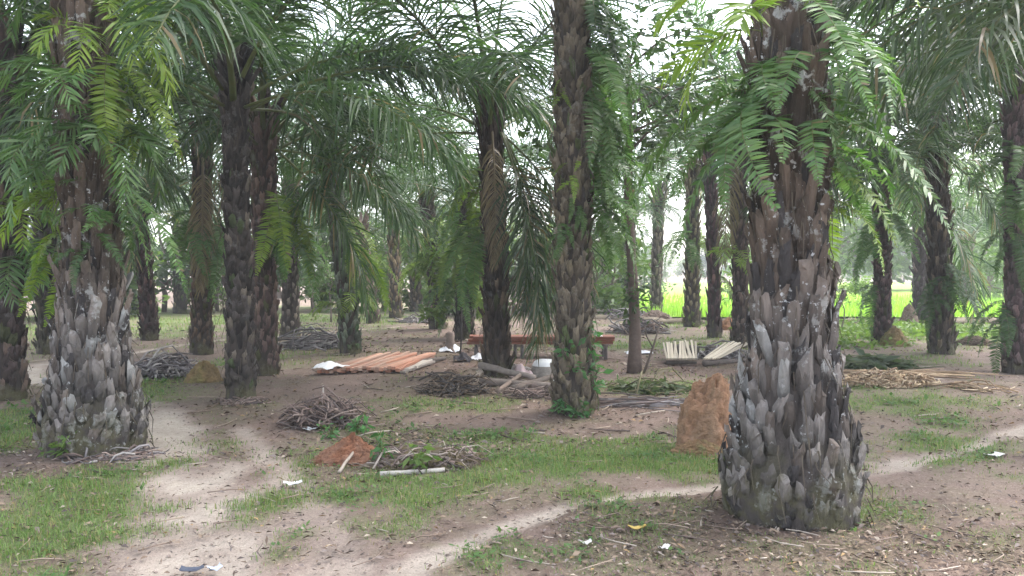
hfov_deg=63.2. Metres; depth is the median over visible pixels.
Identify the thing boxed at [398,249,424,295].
hanging fern
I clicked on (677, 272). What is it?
field tree
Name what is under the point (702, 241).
hanging fern
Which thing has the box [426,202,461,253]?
hanging fern
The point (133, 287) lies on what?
shrub
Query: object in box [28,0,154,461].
oil palm
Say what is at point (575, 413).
seedling
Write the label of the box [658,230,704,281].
hanging fern
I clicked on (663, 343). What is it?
wood slat
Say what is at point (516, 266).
shrub
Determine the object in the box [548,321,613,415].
climbing vine
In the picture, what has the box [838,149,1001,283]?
garden tree
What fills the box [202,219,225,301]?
hanging fern
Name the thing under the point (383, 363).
timber plank
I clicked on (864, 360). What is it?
cut fronds
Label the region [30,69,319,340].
oil palm
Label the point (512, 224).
woodland tree
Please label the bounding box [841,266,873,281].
field tree
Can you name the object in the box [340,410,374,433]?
seedling
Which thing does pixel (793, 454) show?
oil palm
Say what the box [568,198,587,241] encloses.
hanging fern
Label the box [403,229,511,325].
shrub
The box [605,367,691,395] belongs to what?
cut fronds
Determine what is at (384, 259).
shrub
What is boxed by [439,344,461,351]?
white sheet
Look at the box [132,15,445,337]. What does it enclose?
oil palm
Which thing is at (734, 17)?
hanging fern
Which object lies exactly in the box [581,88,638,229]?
hanging fern
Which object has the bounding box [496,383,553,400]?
brush pile
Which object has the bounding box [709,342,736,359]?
wood slat
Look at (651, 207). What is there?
oil palm
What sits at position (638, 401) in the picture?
cut fronds
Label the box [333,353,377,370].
timber plank
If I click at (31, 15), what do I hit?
oil palm
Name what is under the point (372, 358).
timber plank
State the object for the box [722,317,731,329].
earth mound
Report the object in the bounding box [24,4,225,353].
oil palm
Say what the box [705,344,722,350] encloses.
log
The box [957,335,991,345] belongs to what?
earth mound
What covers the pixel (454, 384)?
brush pile
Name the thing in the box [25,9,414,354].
oil palm
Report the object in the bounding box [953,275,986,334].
hanging fern
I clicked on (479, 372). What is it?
log
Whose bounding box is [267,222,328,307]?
hanging fern
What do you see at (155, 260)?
woodland tree
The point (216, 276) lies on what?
hanging fern
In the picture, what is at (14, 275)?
hanging fern
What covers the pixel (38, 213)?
hanging fern
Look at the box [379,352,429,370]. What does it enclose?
timber plank
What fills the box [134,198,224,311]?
shrub
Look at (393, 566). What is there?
soil crumbs
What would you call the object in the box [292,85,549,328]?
oil palm
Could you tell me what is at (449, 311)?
shrub
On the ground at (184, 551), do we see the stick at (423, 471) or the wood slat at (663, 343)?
the stick at (423, 471)
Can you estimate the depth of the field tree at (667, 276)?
125.21 m
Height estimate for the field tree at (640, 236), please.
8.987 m
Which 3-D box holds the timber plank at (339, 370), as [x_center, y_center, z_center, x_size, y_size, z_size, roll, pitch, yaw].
[-2.489,1.222,13.786,0.064,0.047,2.300,0,2,7]
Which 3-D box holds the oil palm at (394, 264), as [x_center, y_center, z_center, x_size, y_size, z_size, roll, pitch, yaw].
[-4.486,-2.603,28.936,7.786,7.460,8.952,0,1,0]
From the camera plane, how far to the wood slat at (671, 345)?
14.42 m
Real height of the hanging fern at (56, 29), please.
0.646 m
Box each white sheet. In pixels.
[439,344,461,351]
[625,350,652,353]
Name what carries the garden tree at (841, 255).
on the ground at (184, 551)
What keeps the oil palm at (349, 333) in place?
on the ground at (184, 551)
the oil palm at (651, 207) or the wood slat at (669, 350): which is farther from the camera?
the oil palm at (651, 207)
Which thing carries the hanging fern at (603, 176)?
attached to the oil palm at (573, 318)
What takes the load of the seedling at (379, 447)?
on the brush pile at (456, 458)
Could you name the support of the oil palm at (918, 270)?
on the ground at (184, 551)
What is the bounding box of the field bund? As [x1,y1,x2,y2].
[594,315,998,324]
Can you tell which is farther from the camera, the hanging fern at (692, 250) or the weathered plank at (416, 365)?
the hanging fern at (692, 250)
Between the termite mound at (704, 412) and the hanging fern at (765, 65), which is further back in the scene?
the termite mound at (704, 412)
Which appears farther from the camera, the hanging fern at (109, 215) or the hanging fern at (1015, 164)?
the hanging fern at (1015, 164)
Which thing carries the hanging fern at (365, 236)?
attached to the oil palm at (349, 333)
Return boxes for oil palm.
[0,0,151,91]
[0,0,380,400]
[0,0,479,375]
[0,0,555,399]
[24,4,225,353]
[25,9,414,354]
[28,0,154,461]
[29,150,224,262]
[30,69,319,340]
[121,115,251,313]
[126,0,543,354]
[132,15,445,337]
[161,143,314,251]
[250,122,470,323]
[250,133,405,306]
[269,0,725,376]
[291,126,479,317]
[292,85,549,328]
[310,26,631,339]
[354,101,478,311]
[438,131,618,311]
[521,152,681,286]
[530,0,937,347]
[544,0,600,417]
[547,55,747,310]
[551,124,722,296]
[592,47,849,326]
[593,33,878,337]
[689,0,1004,343]
[702,0,876,537]
[706,0,1010,354]
[739,0,1023,145]
[744,0,1023,374]
[833,61,1003,323]
[871,171,1002,299]
[952,32,1021,139]
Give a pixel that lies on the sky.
(669, 227)
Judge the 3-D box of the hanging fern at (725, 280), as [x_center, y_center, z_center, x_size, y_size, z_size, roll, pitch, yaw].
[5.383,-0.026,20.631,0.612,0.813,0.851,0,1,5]
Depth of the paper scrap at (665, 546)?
4.73 m
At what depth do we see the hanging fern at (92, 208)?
6.91 m
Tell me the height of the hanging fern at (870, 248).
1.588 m
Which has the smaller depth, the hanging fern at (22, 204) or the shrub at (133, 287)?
the hanging fern at (22, 204)
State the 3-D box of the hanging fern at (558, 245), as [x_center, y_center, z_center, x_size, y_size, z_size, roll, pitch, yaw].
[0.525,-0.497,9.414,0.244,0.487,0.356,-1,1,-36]
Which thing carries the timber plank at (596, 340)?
on the timber plank at (518, 342)
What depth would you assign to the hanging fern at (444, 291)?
22.70 m
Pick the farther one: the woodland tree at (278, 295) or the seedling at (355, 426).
the woodland tree at (278, 295)
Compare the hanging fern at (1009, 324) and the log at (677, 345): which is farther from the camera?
the log at (677, 345)
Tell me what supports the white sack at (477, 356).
on the ground at (184, 551)
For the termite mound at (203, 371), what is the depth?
11.69 m
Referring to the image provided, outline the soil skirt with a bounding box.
[669,439,722,457]
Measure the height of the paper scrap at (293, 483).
0.030 m
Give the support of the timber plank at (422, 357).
on the timber plank
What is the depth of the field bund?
25.74 m
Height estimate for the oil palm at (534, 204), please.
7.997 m
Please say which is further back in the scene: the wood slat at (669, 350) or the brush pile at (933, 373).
the wood slat at (669, 350)
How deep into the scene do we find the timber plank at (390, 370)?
12.72 m
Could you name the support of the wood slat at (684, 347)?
on the wood slat
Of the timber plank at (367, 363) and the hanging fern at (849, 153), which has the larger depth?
the timber plank at (367, 363)
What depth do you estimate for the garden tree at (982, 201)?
71.27 m
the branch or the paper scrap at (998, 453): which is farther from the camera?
the branch
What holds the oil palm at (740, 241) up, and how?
on the ground at (184, 551)
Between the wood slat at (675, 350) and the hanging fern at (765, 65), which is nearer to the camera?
the hanging fern at (765, 65)
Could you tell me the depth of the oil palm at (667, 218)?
36.83 m
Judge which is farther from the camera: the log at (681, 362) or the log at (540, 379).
the log at (681, 362)
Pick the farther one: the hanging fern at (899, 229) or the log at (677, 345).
the hanging fern at (899, 229)
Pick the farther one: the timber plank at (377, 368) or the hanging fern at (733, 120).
the timber plank at (377, 368)
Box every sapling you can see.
[302,275,322,316]
[312,263,335,321]
[835,280,856,326]
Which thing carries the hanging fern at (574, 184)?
attached to the oil palm at (573, 318)
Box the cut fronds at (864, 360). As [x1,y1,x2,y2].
[840,346,944,369]
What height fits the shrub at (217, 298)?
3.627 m
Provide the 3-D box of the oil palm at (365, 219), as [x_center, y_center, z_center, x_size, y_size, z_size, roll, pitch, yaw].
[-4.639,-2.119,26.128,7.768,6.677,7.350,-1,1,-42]
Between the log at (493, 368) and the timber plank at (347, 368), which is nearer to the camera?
the log at (493, 368)
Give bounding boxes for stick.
[338,451,353,472]
[380,467,444,476]
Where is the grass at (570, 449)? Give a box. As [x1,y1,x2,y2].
[0,313,1023,575]
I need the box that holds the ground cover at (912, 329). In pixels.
[668,317,999,350]
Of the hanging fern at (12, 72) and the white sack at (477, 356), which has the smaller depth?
the hanging fern at (12, 72)
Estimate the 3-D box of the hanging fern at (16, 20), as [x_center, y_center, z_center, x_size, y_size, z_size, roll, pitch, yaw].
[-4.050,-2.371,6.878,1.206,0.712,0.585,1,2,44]
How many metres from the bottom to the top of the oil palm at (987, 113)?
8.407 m
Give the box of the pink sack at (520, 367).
[509,364,532,377]
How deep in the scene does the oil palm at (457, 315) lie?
19.45 m
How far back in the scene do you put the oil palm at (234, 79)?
10.17 m
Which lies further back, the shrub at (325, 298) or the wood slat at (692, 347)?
the shrub at (325, 298)
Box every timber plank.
[316,357,363,372]
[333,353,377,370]
[337,353,382,371]
[342,352,390,369]
[346,353,401,370]
[354,351,399,369]
[358,355,396,370]
[362,352,415,368]
[366,352,416,369]
[371,351,409,369]
[375,353,424,369]
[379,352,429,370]
[385,357,433,372]
[387,352,435,368]
[391,352,431,369]
[396,359,421,371]
[467,341,612,343]
[468,339,612,341]
[470,335,613,335]
[473,336,614,338]
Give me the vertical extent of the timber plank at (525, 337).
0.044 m
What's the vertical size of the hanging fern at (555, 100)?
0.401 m
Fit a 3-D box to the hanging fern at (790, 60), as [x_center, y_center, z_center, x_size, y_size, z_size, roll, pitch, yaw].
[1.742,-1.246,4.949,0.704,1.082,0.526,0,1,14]
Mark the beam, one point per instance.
(436, 359)
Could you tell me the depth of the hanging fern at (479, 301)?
19.27 m
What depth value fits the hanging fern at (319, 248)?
20.78 m
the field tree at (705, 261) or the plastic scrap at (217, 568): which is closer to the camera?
the plastic scrap at (217, 568)
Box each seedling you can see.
[35,430,77,458]
[316,421,339,439]
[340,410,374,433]
[369,431,395,460]
[399,442,442,471]
[554,398,593,417]
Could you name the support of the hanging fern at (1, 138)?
attached to the oil palm at (15, 381)
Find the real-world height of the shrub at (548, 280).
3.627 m
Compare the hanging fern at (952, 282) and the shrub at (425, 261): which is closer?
the hanging fern at (952, 282)
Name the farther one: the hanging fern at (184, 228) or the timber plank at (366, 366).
the hanging fern at (184, 228)
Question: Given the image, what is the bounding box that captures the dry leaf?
[628,524,645,528]
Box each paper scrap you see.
[283,480,301,485]
[577,539,591,544]
[658,544,669,548]
[983,451,1004,456]
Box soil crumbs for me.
[3,378,1023,575]
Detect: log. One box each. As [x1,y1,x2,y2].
[470,370,482,382]
[478,362,535,379]
[479,378,551,388]
[495,373,521,393]
[509,374,553,389]
[666,344,698,353]
[666,361,696,363]
[702,358,745,365]
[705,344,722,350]
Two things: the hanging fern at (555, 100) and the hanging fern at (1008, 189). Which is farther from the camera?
the hanging fern at (1008, 189)
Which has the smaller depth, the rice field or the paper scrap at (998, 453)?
the paper scrap at (998, 453)
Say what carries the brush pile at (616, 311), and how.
on the ground at (184, 551)
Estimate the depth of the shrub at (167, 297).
29.68 m
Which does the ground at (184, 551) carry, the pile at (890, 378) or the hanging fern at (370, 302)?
the pile at (890, 378)
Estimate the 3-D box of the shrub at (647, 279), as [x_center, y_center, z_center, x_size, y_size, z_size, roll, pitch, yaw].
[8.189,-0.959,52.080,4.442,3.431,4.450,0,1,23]
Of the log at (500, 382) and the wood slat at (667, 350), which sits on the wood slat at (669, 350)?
the wood slat at (667, 350)
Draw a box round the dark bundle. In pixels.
[453,352,471,361]
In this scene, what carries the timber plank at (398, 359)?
on the timber plank
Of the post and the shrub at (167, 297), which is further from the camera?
the shrub at (167, 297)
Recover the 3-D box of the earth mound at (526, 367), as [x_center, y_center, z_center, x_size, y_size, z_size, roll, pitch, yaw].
[0.014,1.277,13.250,1.645,0.216,0.957,0,1,0]
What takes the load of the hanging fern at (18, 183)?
attached to the oil palm at (92, 392)
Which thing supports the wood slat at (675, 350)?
on the wood slat
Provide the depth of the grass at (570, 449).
6.23 m
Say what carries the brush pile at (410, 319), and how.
on the ground at (184, 551)
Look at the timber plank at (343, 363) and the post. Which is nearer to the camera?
the timber plank at (343, 363)
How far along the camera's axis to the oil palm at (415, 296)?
33.90 m
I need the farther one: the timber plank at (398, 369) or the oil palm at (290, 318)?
the oil palm at (290, 318)
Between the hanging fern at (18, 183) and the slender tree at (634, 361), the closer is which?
the hanging fern at (18, 183)
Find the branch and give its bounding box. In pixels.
[642,322,660,373]
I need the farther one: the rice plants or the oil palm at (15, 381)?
the rice plants
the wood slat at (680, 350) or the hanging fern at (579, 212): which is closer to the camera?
the hanging fern at (579, 212)
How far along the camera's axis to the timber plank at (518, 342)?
14.90 m
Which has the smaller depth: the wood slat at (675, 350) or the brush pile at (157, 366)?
the brush pile at (157, 366)
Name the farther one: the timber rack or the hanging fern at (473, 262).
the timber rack
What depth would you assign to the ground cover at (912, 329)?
20.43 m
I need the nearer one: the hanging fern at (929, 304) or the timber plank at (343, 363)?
the timber plank at (343, 363)
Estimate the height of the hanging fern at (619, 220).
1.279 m
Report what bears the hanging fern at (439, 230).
attached to the oil palm at (431, 205)
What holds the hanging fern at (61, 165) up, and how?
attached to the oil palm at (92, 392)
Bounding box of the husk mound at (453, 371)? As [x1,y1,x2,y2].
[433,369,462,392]
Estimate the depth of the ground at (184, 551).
6.16 m
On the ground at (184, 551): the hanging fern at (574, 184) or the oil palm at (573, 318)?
the oil palm at (573, 318)
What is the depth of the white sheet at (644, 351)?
15.95 m
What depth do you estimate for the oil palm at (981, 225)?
38.09 m
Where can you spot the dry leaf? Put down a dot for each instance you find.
(637, 527)
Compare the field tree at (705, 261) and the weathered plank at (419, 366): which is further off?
the field tree at (705, 261)
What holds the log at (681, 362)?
on the ground at (184, 551)
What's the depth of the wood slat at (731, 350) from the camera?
13.98 m
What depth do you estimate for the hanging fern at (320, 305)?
15.92 m
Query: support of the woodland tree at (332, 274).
on the ground at (184, 551)
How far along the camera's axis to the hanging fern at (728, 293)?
20.73 m
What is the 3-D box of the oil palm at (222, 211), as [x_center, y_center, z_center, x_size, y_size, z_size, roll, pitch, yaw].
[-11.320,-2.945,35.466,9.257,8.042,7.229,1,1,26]
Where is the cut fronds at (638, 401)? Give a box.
[544,392,684,411]
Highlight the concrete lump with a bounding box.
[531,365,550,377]
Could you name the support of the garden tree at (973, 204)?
on the ground at (184, 551)
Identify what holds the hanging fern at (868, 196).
attached to the oil palm at (793, 454)
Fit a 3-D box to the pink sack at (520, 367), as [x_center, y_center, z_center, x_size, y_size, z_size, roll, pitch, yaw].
[0.142,1.242,12.567,0.360,0.202,0.426,0,1,0]
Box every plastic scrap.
[179,564,204,571]
[207,562,222,570]
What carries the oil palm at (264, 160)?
on the ground at (184, 551)
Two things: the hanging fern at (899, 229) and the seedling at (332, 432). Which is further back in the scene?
the hanging fern at (899, 229)
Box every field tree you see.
[615,228,651,275]
[638,242,681,280]
[672,252,706,279]
[700,245,731,277]
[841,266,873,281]
[895,251,912,282]
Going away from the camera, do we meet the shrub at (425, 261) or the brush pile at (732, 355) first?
the brush pile at (732, 355)
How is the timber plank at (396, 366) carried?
on the timber plank at (398, 369)
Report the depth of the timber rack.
14.93 m
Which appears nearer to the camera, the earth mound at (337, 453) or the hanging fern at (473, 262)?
the earth mound at (337, 453)
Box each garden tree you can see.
[699,183,856,282]
[828,156,916,290]
[831,189,912,283]
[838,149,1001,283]
[949,147,1003,279]
[954,182,1003,274]
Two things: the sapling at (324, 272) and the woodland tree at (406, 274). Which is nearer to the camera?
the sapling at (324, 272)
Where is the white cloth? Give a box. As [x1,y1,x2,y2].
[311,361,349,369]
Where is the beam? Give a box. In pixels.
[423,357,445,361]
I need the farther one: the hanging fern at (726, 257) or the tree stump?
the hanging fern at (726, 257)
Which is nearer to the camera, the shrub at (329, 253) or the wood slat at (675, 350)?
the wood slat at (675, 350)
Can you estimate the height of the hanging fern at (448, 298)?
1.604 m
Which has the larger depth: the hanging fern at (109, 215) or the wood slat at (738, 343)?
the wood slat at (738, 343)
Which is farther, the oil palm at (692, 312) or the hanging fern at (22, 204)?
the oil palm at (692, 312)
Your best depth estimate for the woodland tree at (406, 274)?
48.52 m
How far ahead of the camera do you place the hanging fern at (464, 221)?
19.47 m
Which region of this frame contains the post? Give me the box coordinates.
[459,307,462,354]
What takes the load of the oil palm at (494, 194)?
on the ground at (184, 551)
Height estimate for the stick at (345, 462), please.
0.135 m
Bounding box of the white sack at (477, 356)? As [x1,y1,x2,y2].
[471,353,481,359]
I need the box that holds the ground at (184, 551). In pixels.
[0,273,1023,575]
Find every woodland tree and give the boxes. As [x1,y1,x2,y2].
[122,229,170,288]
[224,202,331,297]
[315,222,405,283]
[382,242,427,286]
[506,208,554,273]
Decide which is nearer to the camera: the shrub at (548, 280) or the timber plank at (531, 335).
the timber plank at (531, 335)
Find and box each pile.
[41,444,169,465]
[134,344,198,379]
[214,396,271,405]
[268,386,384,432]
[278,323,339,350]
[359,439,492,473]
[388,311,428,323]
[410,371,499,397]
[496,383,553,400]
[603,307,647,319]
[604,314,676,334]
[686,339,747,359]
[842,367,942,388]
[842,368,1008,378]
[936,379,1018,392]
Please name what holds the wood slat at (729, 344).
on the log at (713, 362)
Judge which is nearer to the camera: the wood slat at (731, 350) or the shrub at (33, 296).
the wood slat at (731, 350)
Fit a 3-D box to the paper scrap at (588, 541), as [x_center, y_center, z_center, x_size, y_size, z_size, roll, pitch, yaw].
[0.419,1.459,4.791,0.077,0.029,0.046,0,1,-11]
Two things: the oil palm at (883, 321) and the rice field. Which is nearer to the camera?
the oil palm at (883, 321)
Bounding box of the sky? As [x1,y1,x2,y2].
[5,0,1002,272]
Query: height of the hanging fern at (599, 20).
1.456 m
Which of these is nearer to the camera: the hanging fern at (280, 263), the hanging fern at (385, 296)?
the hanging fern at (280, 263)
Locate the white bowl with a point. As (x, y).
(544, 363)
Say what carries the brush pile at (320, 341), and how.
on the ground at (184, 551)
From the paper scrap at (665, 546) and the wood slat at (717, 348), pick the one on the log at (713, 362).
the wood slat at (717, 348)
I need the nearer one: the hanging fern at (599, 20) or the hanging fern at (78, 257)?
the hanging fern at (78, 257)
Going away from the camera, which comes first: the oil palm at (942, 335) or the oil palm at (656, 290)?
the oil palm at (942, 335)
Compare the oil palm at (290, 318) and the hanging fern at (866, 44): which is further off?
the oil palm at (290, 318)
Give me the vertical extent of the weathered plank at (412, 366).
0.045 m
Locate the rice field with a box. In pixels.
[638,283,1001,316]
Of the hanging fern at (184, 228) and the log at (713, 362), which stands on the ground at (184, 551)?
the log at (713, 362)
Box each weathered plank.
[400,361,434,373]
[404,359,431,368]
[413,360,425,368]
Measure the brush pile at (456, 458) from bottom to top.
0.261 m
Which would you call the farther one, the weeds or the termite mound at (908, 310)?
the termite mound at (908, 310)
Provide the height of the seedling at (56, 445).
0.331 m
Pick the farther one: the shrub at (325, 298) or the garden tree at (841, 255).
the garden tree at (841, 255)
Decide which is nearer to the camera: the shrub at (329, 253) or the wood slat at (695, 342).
the wood slat at (695, 342)
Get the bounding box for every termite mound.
[183,360,222,383]
[643,310,672,318]
[675,372,731,448]
[878,325,911,346]
[899,303,918,324]
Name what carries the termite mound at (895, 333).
on the ground at (184, 551)
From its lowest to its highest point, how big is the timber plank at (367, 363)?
0.046 m
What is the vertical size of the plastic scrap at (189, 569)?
0.030 m
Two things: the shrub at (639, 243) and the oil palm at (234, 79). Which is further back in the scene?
the shrub at (639, 243)
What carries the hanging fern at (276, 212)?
attached to the oil palm at (264, 160)
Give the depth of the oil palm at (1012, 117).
13.07 m
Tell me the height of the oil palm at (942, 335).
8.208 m
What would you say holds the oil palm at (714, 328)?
on the ground at (184, 551)
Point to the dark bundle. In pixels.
(462, 356)
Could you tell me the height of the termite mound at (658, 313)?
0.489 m
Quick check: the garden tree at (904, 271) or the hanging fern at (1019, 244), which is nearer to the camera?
the hanging fern at (1019, 244)
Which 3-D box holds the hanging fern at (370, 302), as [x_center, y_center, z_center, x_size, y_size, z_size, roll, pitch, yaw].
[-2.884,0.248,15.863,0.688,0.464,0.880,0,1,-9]
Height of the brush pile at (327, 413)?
0.445 m
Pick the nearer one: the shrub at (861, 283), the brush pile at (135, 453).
the brush pile at (135, 453)
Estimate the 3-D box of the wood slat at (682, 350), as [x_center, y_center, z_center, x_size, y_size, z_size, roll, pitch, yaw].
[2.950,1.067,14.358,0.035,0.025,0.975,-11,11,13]
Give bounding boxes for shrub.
[23,228,160,314]
[24,212,59,299]
[121,231,169,315]
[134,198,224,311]
[162,238,226,310]
[276,206,378,310]
[281,234,388,312]
[324,232,426,310]
[388,217,477,310]
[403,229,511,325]
[442,265,516,315]
[481,232,555,313]
[509,239,609,312]
[532,217,651,314]
[592,231,663,309]
[613,267,676,294]
[841,273,873,307]
[953,224,1003,294]
[953,229,1004,300]
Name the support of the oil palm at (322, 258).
on the ground at (184, 551)
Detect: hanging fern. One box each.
[0,0,32,47]
[0,37,54,106]
[0,127,66,232]
[0,133,56,193]
[0,177,59,246]
[0,192,60,251]
[0,230,58,311]
[9,55,103,109]
[17,98,160,177]
[17,231,60,326]
[28,7,109,78]
[40,119,171,225]
[50,232,125,293]
[52,176,135,250]
[81,179,186,293]
[86,54,182,186]
[93,0,184,114]
[151,210,205,275]
[201,257,224,299]
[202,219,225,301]
[254,191,317,282]
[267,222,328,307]
[288,238,331,296]
[308,290,346,322]
[341,213,379,269]
[343,245,400,314]
[343,289,376,312]
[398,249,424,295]
[420,270,471,337]
[424,213,487,309]
[424,218,452,252]
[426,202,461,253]
[426,239,483,307]
[436,270,455,310]
[437,167,483,242]
[456,272,484,322]
[459,206,513,265]
[545,78,571,109]
[545,223,573,263]
[551,161,581,202]
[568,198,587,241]
[581,0,642,127]
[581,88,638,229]
[584,43,653,140]
[587,184,651,293]
[588,137,657,249]
[621,54,783,224]
[651,0,780,130]
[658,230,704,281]
[670,93,797,259]
[697,229,719,272]
[705,244,751,274]
[718,287,731,304]
[720,271,732,302]
[745,0,873,170]
[795,91,955,249]
[812,27,905,189]
[824,110,896,240]
[826,167,897,274]
[837,228,884,298]
[852,282,879,336]
[856,206,927,262]
[910,285,954,340]
[916,263,973,315]
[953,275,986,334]
[967,299,1016,373]
[969,139,1023,196]
[979,230,1023,291]
[992,178,1023,239]
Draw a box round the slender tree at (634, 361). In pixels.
[505,0,748,373]
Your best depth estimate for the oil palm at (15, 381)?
10.30 m
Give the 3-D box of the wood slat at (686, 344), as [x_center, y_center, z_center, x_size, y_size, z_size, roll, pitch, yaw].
[3.019,1.052,14.289,0.034,0.028,0.934,15,16,2]
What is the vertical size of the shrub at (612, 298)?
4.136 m
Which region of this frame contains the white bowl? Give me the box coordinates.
[533,359,551,366]
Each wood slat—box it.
[662,342,667,359]
[666,342,669,359]
[668,342,671,359]
[670,343,672,359]
[674,341,676,359]
[679,341,680,359]
[681,341,683,359]
[683,342,685,359]
[684,340,690,358]
[690,340,694,359]
[694,341,696,359]
[703,342,725,359]
[707,341,734,358]
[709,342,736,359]
[712,342,740,358]
[715,342,746,359]
[718,344,747,358]
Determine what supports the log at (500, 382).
on the ground at (184, 551)
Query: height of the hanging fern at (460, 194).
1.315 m
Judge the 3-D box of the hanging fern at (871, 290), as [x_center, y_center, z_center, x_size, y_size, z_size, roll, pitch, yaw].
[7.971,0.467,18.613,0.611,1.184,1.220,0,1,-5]
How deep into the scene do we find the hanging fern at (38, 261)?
7.25 m
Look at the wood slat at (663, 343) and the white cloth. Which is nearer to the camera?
the white cloth
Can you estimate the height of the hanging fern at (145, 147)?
0.995 m
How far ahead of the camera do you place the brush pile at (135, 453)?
6.92 m
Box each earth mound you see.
[310,432,374,466]
[475,364,530,372]
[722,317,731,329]
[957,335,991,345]
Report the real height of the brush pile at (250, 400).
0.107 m
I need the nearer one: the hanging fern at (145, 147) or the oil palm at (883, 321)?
the hanging fern at (145, 147)
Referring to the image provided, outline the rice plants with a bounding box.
[639,291,1004,316]
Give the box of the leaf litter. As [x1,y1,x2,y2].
[0,314,1023,575]
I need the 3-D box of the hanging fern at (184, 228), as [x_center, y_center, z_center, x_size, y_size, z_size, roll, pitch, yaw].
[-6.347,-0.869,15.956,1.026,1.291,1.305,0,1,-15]
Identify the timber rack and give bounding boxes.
[474,344,607,359]
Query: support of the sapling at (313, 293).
on the ground at (184, 551)
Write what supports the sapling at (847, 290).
on the ground at (184, 551)
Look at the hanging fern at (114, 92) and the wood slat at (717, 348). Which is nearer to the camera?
the hanging fern at (114, 92)
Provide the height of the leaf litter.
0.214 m
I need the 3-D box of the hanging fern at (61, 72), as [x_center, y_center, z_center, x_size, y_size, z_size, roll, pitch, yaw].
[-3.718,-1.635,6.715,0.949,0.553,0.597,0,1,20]
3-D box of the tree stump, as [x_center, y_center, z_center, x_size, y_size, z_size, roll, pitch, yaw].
[-1.210,1.075,16.376,0.538,0.467,0.538,0,1,0]
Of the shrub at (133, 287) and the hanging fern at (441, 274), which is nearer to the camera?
the hanging fern at (441, 274)
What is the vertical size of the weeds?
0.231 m
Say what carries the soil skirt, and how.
on the ground at (184, 551)
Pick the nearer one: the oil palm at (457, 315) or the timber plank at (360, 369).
the timber plank at (360, 369)
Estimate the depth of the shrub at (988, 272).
43.49 m
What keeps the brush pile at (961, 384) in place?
on the ground at (184, 551)
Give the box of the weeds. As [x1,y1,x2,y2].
[0,334,1023,575]
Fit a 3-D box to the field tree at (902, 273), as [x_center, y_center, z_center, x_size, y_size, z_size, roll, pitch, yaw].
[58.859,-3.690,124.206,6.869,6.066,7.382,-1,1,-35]
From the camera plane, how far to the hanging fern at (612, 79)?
9.28 m
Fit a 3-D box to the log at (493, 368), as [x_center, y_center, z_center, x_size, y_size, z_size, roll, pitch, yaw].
[-0.088,1.199,12.072,1.084,0.189,0.121,1,2,43]
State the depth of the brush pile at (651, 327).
22.11 m
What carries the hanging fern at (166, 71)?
attached to the oil palm at (92, 392)
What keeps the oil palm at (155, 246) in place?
on the ground at (184, 551)
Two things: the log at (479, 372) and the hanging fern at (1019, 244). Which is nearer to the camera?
the log at (479, 372)
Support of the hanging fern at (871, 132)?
attached to the oil palm at (793, 454)
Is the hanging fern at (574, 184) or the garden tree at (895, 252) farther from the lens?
the garden tree at (895, 252)
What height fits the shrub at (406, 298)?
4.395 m
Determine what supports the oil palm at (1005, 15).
on the ground at (184, 551)
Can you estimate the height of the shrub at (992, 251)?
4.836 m
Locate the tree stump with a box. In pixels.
[439,331,461,352]
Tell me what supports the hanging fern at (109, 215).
attached to the oil palm at (92, 392)
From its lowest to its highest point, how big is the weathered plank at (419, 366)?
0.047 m
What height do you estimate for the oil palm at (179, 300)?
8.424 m
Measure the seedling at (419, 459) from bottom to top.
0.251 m
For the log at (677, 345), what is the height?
0.244 m
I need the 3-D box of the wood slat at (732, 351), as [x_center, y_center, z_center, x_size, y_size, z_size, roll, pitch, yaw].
[3.754,1.054,14.045,0.994,0.027,0.035,-17,0,-40]
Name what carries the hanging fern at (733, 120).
attached to the oil palm at (793, 454)
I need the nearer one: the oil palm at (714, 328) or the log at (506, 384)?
the log at (506, 384)

